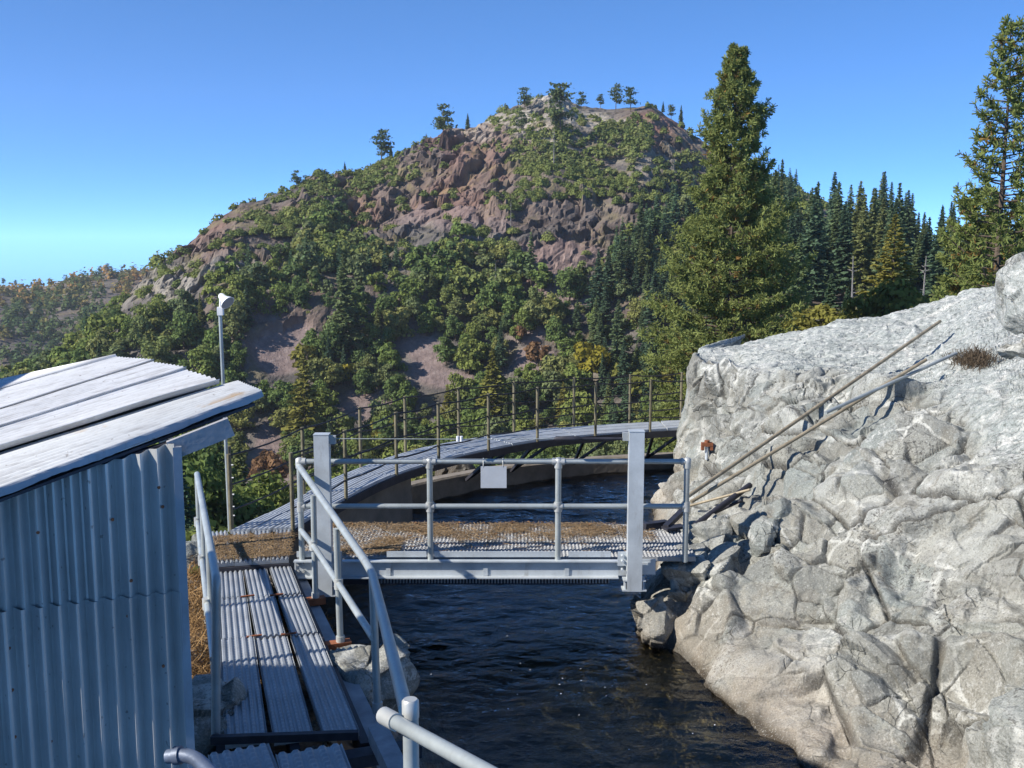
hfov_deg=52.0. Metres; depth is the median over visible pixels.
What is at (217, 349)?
oak tree
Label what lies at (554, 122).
ridge pine
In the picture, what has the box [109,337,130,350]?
oak tree
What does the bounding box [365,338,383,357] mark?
oak tree
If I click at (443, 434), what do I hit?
oak tree
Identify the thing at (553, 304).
oak tree
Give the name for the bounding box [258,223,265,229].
shrub
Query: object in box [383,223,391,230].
shrub
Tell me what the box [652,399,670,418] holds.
oak tree
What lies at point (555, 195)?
shrub
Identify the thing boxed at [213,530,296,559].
needle litter
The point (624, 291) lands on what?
oak tree
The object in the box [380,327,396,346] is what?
oak tree
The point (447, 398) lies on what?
pine tree
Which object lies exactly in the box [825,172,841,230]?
fir tree
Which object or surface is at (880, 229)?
fir tree
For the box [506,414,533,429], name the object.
oak tree
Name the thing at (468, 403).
oak tree
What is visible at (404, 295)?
oak tree
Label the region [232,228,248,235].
shrub
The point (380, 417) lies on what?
oak tree
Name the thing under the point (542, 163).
shrub
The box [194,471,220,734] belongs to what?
handrail
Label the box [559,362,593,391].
oak tree
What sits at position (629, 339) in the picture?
oak tree
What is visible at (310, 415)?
pine tree
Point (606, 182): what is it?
shrub
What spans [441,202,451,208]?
shrub
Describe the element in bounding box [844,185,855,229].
fir tree
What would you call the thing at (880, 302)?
bush
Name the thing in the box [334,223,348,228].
shrub
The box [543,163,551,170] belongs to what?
shrub
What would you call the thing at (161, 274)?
shrub
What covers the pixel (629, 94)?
ridge pine
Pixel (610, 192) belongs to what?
shrub
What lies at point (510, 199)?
shrub
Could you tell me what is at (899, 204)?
fir tree
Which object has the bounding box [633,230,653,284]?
fir tree
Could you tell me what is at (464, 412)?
oak tree
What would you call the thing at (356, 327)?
fir tree
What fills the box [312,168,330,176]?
shrub
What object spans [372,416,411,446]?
oak tree
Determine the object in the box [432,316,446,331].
oak tree
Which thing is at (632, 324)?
shrub
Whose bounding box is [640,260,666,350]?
fir tree
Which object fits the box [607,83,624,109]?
ridge pine
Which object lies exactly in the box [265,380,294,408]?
oak tree
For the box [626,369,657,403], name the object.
yellowing tree
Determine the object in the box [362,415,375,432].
oak tree
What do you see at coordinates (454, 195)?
shrub
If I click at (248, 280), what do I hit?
oak tree
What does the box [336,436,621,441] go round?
wire rope
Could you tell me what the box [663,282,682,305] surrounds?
oak tree
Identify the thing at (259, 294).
oak tree
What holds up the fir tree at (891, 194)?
on the mountain
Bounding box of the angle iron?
[643,509,682,530]
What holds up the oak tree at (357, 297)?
on the mountain
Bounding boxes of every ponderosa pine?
[632,42,817,451]
[929,14,1023,301]
[929,185,1022,302]
[960,199,1023,291]
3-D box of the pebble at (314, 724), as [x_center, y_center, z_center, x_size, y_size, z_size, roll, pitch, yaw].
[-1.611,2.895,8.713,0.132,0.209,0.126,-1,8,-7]
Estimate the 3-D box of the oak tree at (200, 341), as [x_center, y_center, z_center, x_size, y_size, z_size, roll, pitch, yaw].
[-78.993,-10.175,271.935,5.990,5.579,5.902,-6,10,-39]
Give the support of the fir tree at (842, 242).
on the mountain
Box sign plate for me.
[481,458,506,487]
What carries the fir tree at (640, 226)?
on the mountain
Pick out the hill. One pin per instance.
(106, 298)
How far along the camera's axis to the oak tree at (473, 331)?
281.12 m
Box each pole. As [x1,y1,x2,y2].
[217,293,233,531]
[689,320,941,497]
[690,358,926,502]
[690,488,750,506]
[692,482,752,523]
[700,499,741,517]
[824,352,957,413]
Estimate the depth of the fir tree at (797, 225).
229.06 m
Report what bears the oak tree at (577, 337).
on the mountain
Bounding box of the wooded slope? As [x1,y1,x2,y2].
[0,165,808,474]
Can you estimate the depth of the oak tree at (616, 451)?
152.18 m
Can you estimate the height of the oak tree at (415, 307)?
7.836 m
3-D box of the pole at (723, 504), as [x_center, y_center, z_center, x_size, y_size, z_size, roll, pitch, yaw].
[2.733,1.567,13.594,1.236,0.403,0.076,-8,11,-43]
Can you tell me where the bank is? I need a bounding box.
[187,574,459,767]
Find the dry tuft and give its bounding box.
[942,343,1005,372]
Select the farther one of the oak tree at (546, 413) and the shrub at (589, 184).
the shrub at (589, 184)
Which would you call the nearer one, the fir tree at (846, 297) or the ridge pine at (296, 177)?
the fir tree at (846, 297)
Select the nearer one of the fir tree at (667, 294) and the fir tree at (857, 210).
the fir tree at (857, 210)
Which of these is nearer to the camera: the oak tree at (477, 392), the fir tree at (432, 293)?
the oak tree at (477, 392)
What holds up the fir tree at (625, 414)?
on the mountain
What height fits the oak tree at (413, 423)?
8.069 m
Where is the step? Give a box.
[208,725,402,767]
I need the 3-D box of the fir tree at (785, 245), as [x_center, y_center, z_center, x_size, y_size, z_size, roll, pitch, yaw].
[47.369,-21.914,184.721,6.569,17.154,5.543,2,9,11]
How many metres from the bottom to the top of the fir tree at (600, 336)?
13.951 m
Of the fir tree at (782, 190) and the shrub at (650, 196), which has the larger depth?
the shrub at (650, 196)
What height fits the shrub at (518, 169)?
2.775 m
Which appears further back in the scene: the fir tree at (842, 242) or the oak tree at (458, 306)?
the oak tree at (458, 306)
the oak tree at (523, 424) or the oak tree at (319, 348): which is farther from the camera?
the oak tree at (319, 348)
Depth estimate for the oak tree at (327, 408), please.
255.83 m
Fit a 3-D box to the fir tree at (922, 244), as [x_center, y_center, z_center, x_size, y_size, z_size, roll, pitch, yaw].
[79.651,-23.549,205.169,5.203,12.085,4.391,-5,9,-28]
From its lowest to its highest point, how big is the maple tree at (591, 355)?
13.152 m
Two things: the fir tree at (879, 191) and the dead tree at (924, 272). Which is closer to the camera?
the dead tree at (924, 272)
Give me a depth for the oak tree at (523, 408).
255.10 m
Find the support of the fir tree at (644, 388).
on the mountain
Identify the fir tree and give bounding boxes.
[96,342,102,357]
[182,467,195,530]
[197,292,205,324]
[212,441,224,466]
[213,309,223,332]
[232,441,249,495]
[243,284,254,325]
[251,504,262,551]
[324,335,334,363]
[325,418,332,434]
[330,431,335,457]
[331,253,365,353]
[340,345,350,385]
[350,300,362,342]
[374,304,382,330]
[426,269,437,301]
[442,270,450,300]
[464,113,469,128]
[494,322,507,370]
[501,399,508,425]
[569,300,582,330]
[584,250,606,308]
[586,296,603,345]
[594,310,604,347]
[596,336,609,375]
[597,353,606,398]
[600,281,612,323]
[600,372,612,409]
[600,380,611,422]
[602,246,615,286]
[606,299,630,372]
[607,395,614,423]
[611,236,630,287]
[611,405,618,443]
[612,340,633,398]
[619,376,631,410]
[621,386,634,422]
[624,237,633,284]
[630,196,651,258]
[631,258,641,293]
[631,343,642,371]
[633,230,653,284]
[635,308,646,342]
[637,378,648,404]
[638,330,645,367]
[638,403,645,421]
[639,263,651,299]
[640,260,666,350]
[643,328,659,382]
[656,345,667,380]
[659,277,669,331]
[660,244,669,286]
[664,278,671,322]
[678,105,684,123]
[680,299,692,328]
[733,275,743,341]
[752,169,789,314]
[776,176,786,204]
[779,159,787,208]
[779,179,789,235]
[780,220,793,288]
[782,233,816,320]
[786,175,794,201]
[786,199,797,254]
[787,216,796,277]
[795,205,801,242]
[798,186,832,307]
[801,187,814,249]
[802,191,810,242]
[804,203,832,283]
[806,181,829,294]
[817,273,841,323]
[823,183,843,270]
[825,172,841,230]
[825,181,844,260]
[825,195,831,225]
[827,204,854,300]
[833,201,863,293]
[835,209,854,284]
[838,194,876,298]
[841,288,851,312]
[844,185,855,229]
[851,181,863,265]
[860,187,878,282]
[865,188,879,231]
[867,198,888,285]
[867,198,910,290]
[877,171,889,221]
[877,172,889,220]
[880,183,910,273]
[880,216,913,281]
[887,182,894,206]
[892,197,903,243]
[903,190,917,267]
[909,234,922,289]
[910,233,923,267]
[911,193,918,249]
[911,217,934,293]
[915,212,921,241]
[917,225,924,245]
[920,206,954,298]
[920,212,927,231]
[946,201,953,252]
[949,211,956,252]
[949,218,963,279]
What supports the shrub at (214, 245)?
on the mountain
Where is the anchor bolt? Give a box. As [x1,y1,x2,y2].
[701,440,712,459]
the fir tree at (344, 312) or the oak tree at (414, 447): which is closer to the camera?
the oak tree at (414, 447)
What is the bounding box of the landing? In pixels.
[212,528,294,576]
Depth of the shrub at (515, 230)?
319.97 m
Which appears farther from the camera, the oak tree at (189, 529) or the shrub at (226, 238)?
the shrub at (226, 238)
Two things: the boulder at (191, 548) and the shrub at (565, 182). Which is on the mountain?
the shrub at (565, 182)
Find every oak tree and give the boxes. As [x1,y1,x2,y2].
[85,327,116,356]
[106,345,129,357]
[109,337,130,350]
[120,315,136,336]
[126,315,154,348]
[133,304,158,332]
[138,333,177,363]
[140,317,174,340]
[148,297,171,325]
[149,355,168,363]
[150,424,220,458]
[156,443,225,531]
[165,309,200,349]
[167,288,198,316]
[171,354,186,364]
[173,435,240,498]
[176,359,193,370]
[184,320,206,344]
[185,345,224,378]
[185,519,252,574]
[185,527,215,532]
[193,344,210,369]
[193,487,251,532]
[195,337,206,346]
[202,325,234,356]
[206,294,233,321]
[210,486,274,524]
[211,344,230,369]
[217,298,250,338]
[221,275,255,312]
[224,367,247,382]
[225,272,256,291]
[225,341,248,366]
[226,361,240,378]
[227,406,255,433]
[230,430,247,446]
[232,470,296,508]
[242,477,296,505]
[249,380,269,398]
[250,286,271,313]
[252,396,272,413]
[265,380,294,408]
[268,407,301,430]
[269,280,291,312]
[276,436,300,457]
[278,392,298,410]
[280,431,289,442]
[283,275,311,307]
[284,430,299,445]
[293,428,313,458]
[294,471,314,489]
[299,356,332,384]
[300,331,317,345]
[303,303,311,314]
[306,457,355,484]
[310,340,326,357]
[311,378,329,400]
[313,415,326,431]
[314,387,339,417]
[316,360,346,387]
[317,321,351,360]
[320,292,336,306]
[322,314,343,334]
[324,412,357,446]
[331,472,342,478]
[341,432,355,446]
[347,349,371,373]
[349,290,369,310]
[349,343,365,356]
[350,303,368,323]
[352,353,383,385]
[352,368,378,396]
[353,285,372,304]
[358,428,374,440]
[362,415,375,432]
[365,315,374,326]
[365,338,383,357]
[368,394,403,422]
[369,436,394,458]
[370,292,396,318]
[370,409,393,431]
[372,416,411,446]
[373,363,398,388]
[377,342,407,371]
[380,305,415,338]
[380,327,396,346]
[383,373,406,400]
[390,291,398,302]
[392,380,420,411]
[396,276,426,305]
[401,406,416,418]
[404,296,425,317]
[407,414,420,434]
[407,444,421,450]
[411,471,434,480]
[412,424,431,445]
[414,312,435,335]
[417,403,432,416]
[418,299,443,318]
[420,418,432,431]
[427,431,436,443]
[428,415,456,435]
[428,437,451,445]
[429,429,450,445]
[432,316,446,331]
[432,336,456,364]
[438,283,461,309]
[442,401,462,420]
[443,314,465,339]
[444,433,476,441]
[445,372,476,403]
[447,296,466,316]
[453,336,487,374]
[457,333,473,353]
[460,395,481,412]
[460,406,476,425]
[460,406,491,436]
[462,322,481,341]
[465,298,491,318]
[465,371,494,401]
[470,341,491,363]
[471,313,491,333]
[473,453,516,467]
[475,280,508,312]
[477,417,510,436]
[484,326,497,343]
[485,309,504,326]
[485,365,505,382]
[490,336,509,356]
[491,380,525,413]
[499,313,514,335]
[500,285,527,319]
[505,377,530,396]
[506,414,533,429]
[509,325,521,341]
[511,449,534,457]
[512,417,534,430]
[513,308,539,334]
[513,367,523,376]
[515,405,532,417]
[515,451,550,458]
[521,362,542,384]
[522,299,548,328]
[525,374,550,407]
[527,445,565,458]
[528,286,545,304]
[532,414,546,429]
[537,291,565,324]
[538,354,568,381]
[539,370,571,405]
[539,407,554,422]
[544,315,570,347]
[554,337,575,359]
[554,413,575,424]
[555,266,586,300]
[555,420,570,427]
[555,443,585,457]
[559,300,572,315]
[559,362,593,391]
[560,388,599,422]
[561,442,610,457]
[566,352,581,365]
[571,330,583,343]
[573,302,584,312]
[581,419,602,425]
[583,440,624,452]
[586,308,602,326]
[598,286,615,300]
[601,405,624,424]
[602,325,614,340]
[605,440,646,454]
[610,355,620,368]
[612,279,635,300]
[612,314,627,329]
[617,438,654,452]
[625,296,647,322]
[625,334,634,347]
[625,349,641,369]
[631,403,645,420]
[638,395,655,421]
[644,440,667,451]
[652,340,665,365]
[652,383,665,398]
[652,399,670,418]
[657,389,670,401]
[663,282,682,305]
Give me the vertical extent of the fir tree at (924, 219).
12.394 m
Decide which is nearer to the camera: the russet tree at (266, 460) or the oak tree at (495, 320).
the russet tree at (266, 460)
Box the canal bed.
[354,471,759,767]
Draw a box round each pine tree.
[280,352,325,436]
[440,384,452,417]
[475,347,510,420]
[555,382,569,419]
[660,350,679,388]
[855,214,919,312]
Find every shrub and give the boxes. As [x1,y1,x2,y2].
[116,290,131,302]
[130,302,144,311]
[136,285,152,297]
[147,250,167,267]
[157,263,169,272]
[157,268,172,276]
[162,270,176,275]
[166,252,178,264]
[171,279,181,287]
[173,266,183,271]
[187,259,203,267]
[190,268,199,278]
[207,242,221,248]
[210,237,222,244]
[222,235,233,241]
[224,240,233,245]
[225,230,235,237]
[231,251,245,263]
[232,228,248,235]
[235,242,246,247]
[237,248,246,254]
[246,225,260,234]
[251,253,258,259]
[254,215,266,223]
[257,219,268,225]
[257,242,268,247]
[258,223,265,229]
[264,222,274,233]
[265,214,276,220]
[265,244,275,252]
[266,217,277,223]
[270,224,285,237]
[275,214,283,222]
[281,216,293,223]
[281,251,289,260]
[282,220,297,226]
[284,204,298,215]
[284,227,294,235]
[286,207,300,218]
[286,224,295,230]
[294,217,302,223]
[299,211,306,217]
[306,209,317,215]
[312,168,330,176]
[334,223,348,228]
[357,212,370,221]
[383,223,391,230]
[386,245,395,252]
[397,239,408,246]
[403,242,414,250]
[438,238,444,244]
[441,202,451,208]
[442,212,452,219]
[449,193,457,198]
[452,216,462,222]
[470,228,477,236]
[474,230,484,235]
[479,224,491,232]
[480,228,489,237]
[483,188,495,196]
[496,103,509,112]
[497,236,509,245]
[499,202,513,209]
[502,194,517,204]
[506,226,522,233]
[506,240,521,252]
[511,188,525,196]
[511,201,524,210]
[512,166,523,173]
[513,179,524,185]
[515,267,526,276]
[517,194,528,202]
[520,166,533,174]
[521,180,532,186]
[526,191,535,197]
[531,166,541,173]
[531,170,541,176]
[531,195,540,201]
[533,187,544,192]
[535,175,549,186]
[535,188,547,197]
[536,160,547,170]
[540,230,555,240]
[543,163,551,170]
[547,401,559,411]
[550,163,559,170]
[551,191,562,199]
[552,177,562,182]
[558,192,568,198]
[560,180,570,186]
[565,166,578,173]
[565,181,574,188]
[565,185,579,195]
[567,171,576,179]
[574,178,585,187]
[575,171,582,177]
[576,187,591,197]
[581,250,590,254]
[585,171,596,177]
[586,180,596,187]
[592,187,599,193]
[594,173,605,179]
[594,177,603,184]
[596,189,605,196]
[598,178,611,185]
[605,175,614,179]
[606,189,615,195]
[609,183,618,188]
[611,195,625,203]
[614,174,622,180]
[616,185,626,190]
[623,176,640,185]
[625,184,641,192]
[627,319,638,330]
[629,196,639,202]
[630,170,643,176]
[634,192,645,198]
[635,187,647,196]
[641,165,651,171]
[642,192,658,200]
[645,181,653,186]
[650,189,662,198]
[651,181,664,188]
[661,193,671,202]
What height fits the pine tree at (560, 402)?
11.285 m
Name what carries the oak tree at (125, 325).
on the mountain
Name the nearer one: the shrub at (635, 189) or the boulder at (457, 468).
the boulder at (457, 468)
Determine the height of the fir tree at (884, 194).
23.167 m
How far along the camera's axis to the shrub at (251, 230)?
326.70 m
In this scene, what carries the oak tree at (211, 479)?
on the mountain
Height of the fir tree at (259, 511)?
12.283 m
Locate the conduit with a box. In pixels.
[164,746,216,767]
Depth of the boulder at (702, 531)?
12.47 m
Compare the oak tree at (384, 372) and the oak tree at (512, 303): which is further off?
the oak tree at (512, 303)
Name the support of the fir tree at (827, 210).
on the mountain
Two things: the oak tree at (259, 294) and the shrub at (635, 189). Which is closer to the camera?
the oak tree at (259, 294)
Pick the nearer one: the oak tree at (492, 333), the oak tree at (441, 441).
the oak tree at (441, 441)
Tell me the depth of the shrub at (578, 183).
337.68 m
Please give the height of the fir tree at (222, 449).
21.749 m
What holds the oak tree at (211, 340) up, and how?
on the mountain
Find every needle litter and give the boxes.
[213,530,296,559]
[295,521,659,555]
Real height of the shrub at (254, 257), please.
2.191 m
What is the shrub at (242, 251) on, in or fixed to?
on the mountain
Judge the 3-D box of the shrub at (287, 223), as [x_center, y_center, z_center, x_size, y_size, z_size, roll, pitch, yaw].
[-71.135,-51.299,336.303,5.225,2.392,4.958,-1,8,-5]
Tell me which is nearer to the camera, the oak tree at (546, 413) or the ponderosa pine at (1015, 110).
the ponderosa pine at (1015, 110)
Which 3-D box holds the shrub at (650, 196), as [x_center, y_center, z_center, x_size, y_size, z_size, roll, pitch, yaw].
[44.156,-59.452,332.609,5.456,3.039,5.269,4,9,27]
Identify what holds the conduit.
attached to the metal shed
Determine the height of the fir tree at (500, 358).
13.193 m
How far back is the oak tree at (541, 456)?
141.92 m
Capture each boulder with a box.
[186,533,198,569]
[192,674,247,713]
[193,698,233,757]
[328,633,419,710]
[435,464,475,475]
[630,595,677,648]
[661,535,740,589]
[662,578,691,601]
[691,513,742,542]
[730,497,793,556]
[873,761,916,767]
[993,252,1023,334]
[997,339,1023,359]
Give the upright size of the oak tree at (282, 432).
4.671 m
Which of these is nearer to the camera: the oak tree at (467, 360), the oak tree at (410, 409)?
the oak tree at (410, 409)
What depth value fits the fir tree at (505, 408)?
253.07 m
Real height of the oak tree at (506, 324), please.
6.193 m
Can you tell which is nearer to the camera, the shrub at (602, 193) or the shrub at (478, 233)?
the shrub at (478, 233)
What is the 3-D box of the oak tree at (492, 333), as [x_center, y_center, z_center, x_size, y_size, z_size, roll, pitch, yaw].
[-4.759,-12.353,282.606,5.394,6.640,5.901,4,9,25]
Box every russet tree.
[246,448,288,479]
[513,326,526,342]
[523,341,551,366]
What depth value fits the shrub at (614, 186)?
338.46 m
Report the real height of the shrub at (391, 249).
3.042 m
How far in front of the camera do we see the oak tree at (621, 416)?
248.01 m
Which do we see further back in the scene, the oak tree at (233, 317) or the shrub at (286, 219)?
the shrub at (286, 219)
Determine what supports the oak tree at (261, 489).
on the mountain
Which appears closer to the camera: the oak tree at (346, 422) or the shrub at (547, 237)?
the oak tree at (346, 422)
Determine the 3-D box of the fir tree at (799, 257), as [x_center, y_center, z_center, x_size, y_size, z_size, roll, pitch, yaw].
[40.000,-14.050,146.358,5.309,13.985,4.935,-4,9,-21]
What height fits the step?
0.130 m
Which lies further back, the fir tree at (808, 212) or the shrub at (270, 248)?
the shrub at (270, 248)
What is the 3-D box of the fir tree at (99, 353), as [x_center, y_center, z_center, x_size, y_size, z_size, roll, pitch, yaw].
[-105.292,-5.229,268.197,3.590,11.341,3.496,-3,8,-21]
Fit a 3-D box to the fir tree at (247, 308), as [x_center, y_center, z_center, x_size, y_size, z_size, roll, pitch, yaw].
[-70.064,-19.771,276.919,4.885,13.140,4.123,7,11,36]
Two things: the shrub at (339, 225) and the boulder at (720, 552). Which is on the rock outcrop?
the boulder at (720, 552)
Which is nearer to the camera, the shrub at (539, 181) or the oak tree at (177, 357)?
the oak tree at (177, 357)
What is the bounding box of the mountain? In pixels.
[109,95,865,486]
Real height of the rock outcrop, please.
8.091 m
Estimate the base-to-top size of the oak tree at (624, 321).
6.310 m
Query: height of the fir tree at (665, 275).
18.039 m
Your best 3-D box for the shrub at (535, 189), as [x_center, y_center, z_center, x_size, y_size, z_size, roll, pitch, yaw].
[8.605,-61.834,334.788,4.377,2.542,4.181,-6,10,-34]
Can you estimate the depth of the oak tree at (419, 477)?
140.23 m
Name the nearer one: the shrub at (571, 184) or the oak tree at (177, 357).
the oak tree at (177, 357)
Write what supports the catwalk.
on the flume wall
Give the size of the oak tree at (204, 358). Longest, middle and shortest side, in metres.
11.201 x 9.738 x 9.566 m
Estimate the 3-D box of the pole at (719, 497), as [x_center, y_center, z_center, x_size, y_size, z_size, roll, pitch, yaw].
[2.751,1.508,13.919,0.852,0.369,0.034,5,10,33]
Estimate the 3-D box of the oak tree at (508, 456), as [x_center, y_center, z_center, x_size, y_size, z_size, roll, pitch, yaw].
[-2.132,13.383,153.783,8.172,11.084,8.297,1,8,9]
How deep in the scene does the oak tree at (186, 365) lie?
261.72 m
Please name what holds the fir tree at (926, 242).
on the mountain
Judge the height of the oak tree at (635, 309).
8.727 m
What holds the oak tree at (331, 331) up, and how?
on the mountain
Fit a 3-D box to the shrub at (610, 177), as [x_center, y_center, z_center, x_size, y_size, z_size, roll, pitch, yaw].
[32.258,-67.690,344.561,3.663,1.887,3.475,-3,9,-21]
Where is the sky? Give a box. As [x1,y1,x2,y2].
[0,0,1023,287]
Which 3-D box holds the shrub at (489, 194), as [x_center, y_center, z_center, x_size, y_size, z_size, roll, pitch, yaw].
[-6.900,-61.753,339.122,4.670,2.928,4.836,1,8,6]
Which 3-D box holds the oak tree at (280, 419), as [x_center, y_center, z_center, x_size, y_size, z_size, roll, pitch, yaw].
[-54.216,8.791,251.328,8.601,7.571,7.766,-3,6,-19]
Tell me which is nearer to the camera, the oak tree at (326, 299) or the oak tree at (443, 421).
the oak tree at (443, 421)
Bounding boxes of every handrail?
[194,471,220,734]
[296,464,409,714]
[376,696,496,767]
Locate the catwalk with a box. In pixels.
[227,372,685,539]
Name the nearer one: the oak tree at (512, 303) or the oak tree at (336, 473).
the oak tree at (336, 473)
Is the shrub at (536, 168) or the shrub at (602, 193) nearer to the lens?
the shrub at (602, 193)
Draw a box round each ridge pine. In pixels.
[289,170,302,189]
[369,128,394,158]
[431,103,457,129]
[514,111,530,126]
[517,87,532,108]
[543,82,579,129]
[550,115,559,125]
[573,91,588,104]
[595,94,604,107]
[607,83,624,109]
[623,86,640,111]
[667,104,675,115]
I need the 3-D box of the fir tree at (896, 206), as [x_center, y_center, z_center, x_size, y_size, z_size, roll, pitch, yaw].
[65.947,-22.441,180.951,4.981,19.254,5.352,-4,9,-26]
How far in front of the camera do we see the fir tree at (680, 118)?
415.86 m
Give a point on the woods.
(41, 300)
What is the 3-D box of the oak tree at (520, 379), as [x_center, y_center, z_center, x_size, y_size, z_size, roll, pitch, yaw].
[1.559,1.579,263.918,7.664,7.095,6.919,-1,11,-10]
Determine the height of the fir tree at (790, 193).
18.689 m
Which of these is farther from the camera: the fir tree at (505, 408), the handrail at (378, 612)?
the fir tree at (505, 408)
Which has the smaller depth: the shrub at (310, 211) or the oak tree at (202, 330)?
the oak tree at (202, 330)
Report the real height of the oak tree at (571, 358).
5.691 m
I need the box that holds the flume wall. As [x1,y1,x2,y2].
[269,452,673,643]
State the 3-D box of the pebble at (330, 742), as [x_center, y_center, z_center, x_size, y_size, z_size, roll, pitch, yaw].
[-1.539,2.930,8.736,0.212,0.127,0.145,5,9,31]
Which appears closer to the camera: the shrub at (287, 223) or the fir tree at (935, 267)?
the fir tree at (935, 267)
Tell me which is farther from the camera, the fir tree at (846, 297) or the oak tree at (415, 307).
the oak tree at (415, 307)
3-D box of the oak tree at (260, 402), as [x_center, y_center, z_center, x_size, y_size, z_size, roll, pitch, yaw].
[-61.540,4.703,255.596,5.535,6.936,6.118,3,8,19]
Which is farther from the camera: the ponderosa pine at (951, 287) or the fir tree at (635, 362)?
the fir tree at (635, 362)
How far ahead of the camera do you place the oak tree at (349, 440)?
235.67 m
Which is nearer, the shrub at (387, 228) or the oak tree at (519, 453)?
the oak tree at (519, 453)
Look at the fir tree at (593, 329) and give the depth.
277.42 m
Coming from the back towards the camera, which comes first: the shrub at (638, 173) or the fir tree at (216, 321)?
the shrub at (638, 173)
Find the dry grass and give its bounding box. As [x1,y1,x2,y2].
[187,555,335,750]
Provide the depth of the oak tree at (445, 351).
274.76 m
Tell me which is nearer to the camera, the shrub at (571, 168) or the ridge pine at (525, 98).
the shrub at (571, 168)
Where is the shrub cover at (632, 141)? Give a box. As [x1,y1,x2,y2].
[153,92,869,269]
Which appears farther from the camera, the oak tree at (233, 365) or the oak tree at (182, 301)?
the oak tree at (182, 301)
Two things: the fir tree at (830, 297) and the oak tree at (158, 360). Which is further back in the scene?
the oak tree at (158, 360)
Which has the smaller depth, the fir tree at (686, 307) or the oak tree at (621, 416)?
the oak tree at (621, 416)
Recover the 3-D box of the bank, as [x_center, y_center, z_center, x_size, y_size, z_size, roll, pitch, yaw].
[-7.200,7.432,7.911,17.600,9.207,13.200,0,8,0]
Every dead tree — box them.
[847,256,858,297]
[920,256,930,294]
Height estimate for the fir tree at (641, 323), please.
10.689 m
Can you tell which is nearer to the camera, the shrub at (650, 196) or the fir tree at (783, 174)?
the fir tree at (783, 174)
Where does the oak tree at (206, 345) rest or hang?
on the mountain
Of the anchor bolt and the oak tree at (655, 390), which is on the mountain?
the oak tree at (655, 390)
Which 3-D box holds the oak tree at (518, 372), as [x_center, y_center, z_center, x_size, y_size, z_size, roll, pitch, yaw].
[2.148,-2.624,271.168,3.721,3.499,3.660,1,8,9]
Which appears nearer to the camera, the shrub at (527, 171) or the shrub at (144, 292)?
the shrub at (144, 292)
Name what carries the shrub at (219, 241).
on the mountain
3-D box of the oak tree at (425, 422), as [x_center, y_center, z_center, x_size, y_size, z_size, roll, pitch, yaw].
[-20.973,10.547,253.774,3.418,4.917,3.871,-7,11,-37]
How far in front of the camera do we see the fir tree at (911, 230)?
212.91 m
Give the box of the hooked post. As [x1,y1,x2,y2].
[228,446,234,532]
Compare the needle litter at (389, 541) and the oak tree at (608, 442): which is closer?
the needle litter at (389, 541)
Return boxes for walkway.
[216,564,421,767]
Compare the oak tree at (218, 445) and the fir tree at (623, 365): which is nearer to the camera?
the oak tree at (218, 445)
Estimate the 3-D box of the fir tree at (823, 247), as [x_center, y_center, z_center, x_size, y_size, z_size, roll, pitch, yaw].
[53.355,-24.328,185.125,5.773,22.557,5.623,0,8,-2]
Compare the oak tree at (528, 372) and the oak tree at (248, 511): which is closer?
the oak tree at (248, 511)
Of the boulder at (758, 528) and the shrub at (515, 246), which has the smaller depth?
the boulder at (758, 528)
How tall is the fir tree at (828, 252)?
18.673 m
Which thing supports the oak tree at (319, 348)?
on the mountain
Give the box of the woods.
[0,262,153,368]
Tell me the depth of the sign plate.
11.71 m
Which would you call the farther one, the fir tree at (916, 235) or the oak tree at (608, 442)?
the fir tree at (916, 235)
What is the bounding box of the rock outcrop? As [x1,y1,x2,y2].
[629,286,1023,767]
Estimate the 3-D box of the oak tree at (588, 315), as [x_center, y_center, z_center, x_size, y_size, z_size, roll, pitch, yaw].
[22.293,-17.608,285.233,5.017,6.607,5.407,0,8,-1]
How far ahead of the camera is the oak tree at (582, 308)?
289.80 m
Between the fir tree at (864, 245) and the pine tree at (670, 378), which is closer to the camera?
the fir tree at (864, 245)
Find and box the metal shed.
[0,354,263,767]
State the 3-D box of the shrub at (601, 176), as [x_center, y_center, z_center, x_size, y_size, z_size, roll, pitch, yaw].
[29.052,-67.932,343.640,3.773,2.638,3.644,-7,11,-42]
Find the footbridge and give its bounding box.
[293,429,695,596]
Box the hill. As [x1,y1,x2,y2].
[0,271,142,371]
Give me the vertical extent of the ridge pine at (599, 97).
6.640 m
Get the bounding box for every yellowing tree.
[288,343,319,368]
[370,419,398,437]
[607,362,632,385]
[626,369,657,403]
[780,317,819,327]
[781,303,846,332]
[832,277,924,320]
[883,292,929,314]
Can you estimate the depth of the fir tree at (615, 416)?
238.77 m
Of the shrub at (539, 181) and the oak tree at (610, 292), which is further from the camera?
the shrub at (539, 181)
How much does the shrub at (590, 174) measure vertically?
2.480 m
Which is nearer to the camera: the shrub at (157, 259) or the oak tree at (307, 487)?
the oak tree at (307, 487)
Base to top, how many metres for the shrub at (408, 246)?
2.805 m
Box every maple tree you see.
[341,363,355,384]
[573,340,610,381]
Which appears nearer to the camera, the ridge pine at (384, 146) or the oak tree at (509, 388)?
the oak tree at (509, 388)
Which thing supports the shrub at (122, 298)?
on the mountain
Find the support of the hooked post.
attached to the catwalk

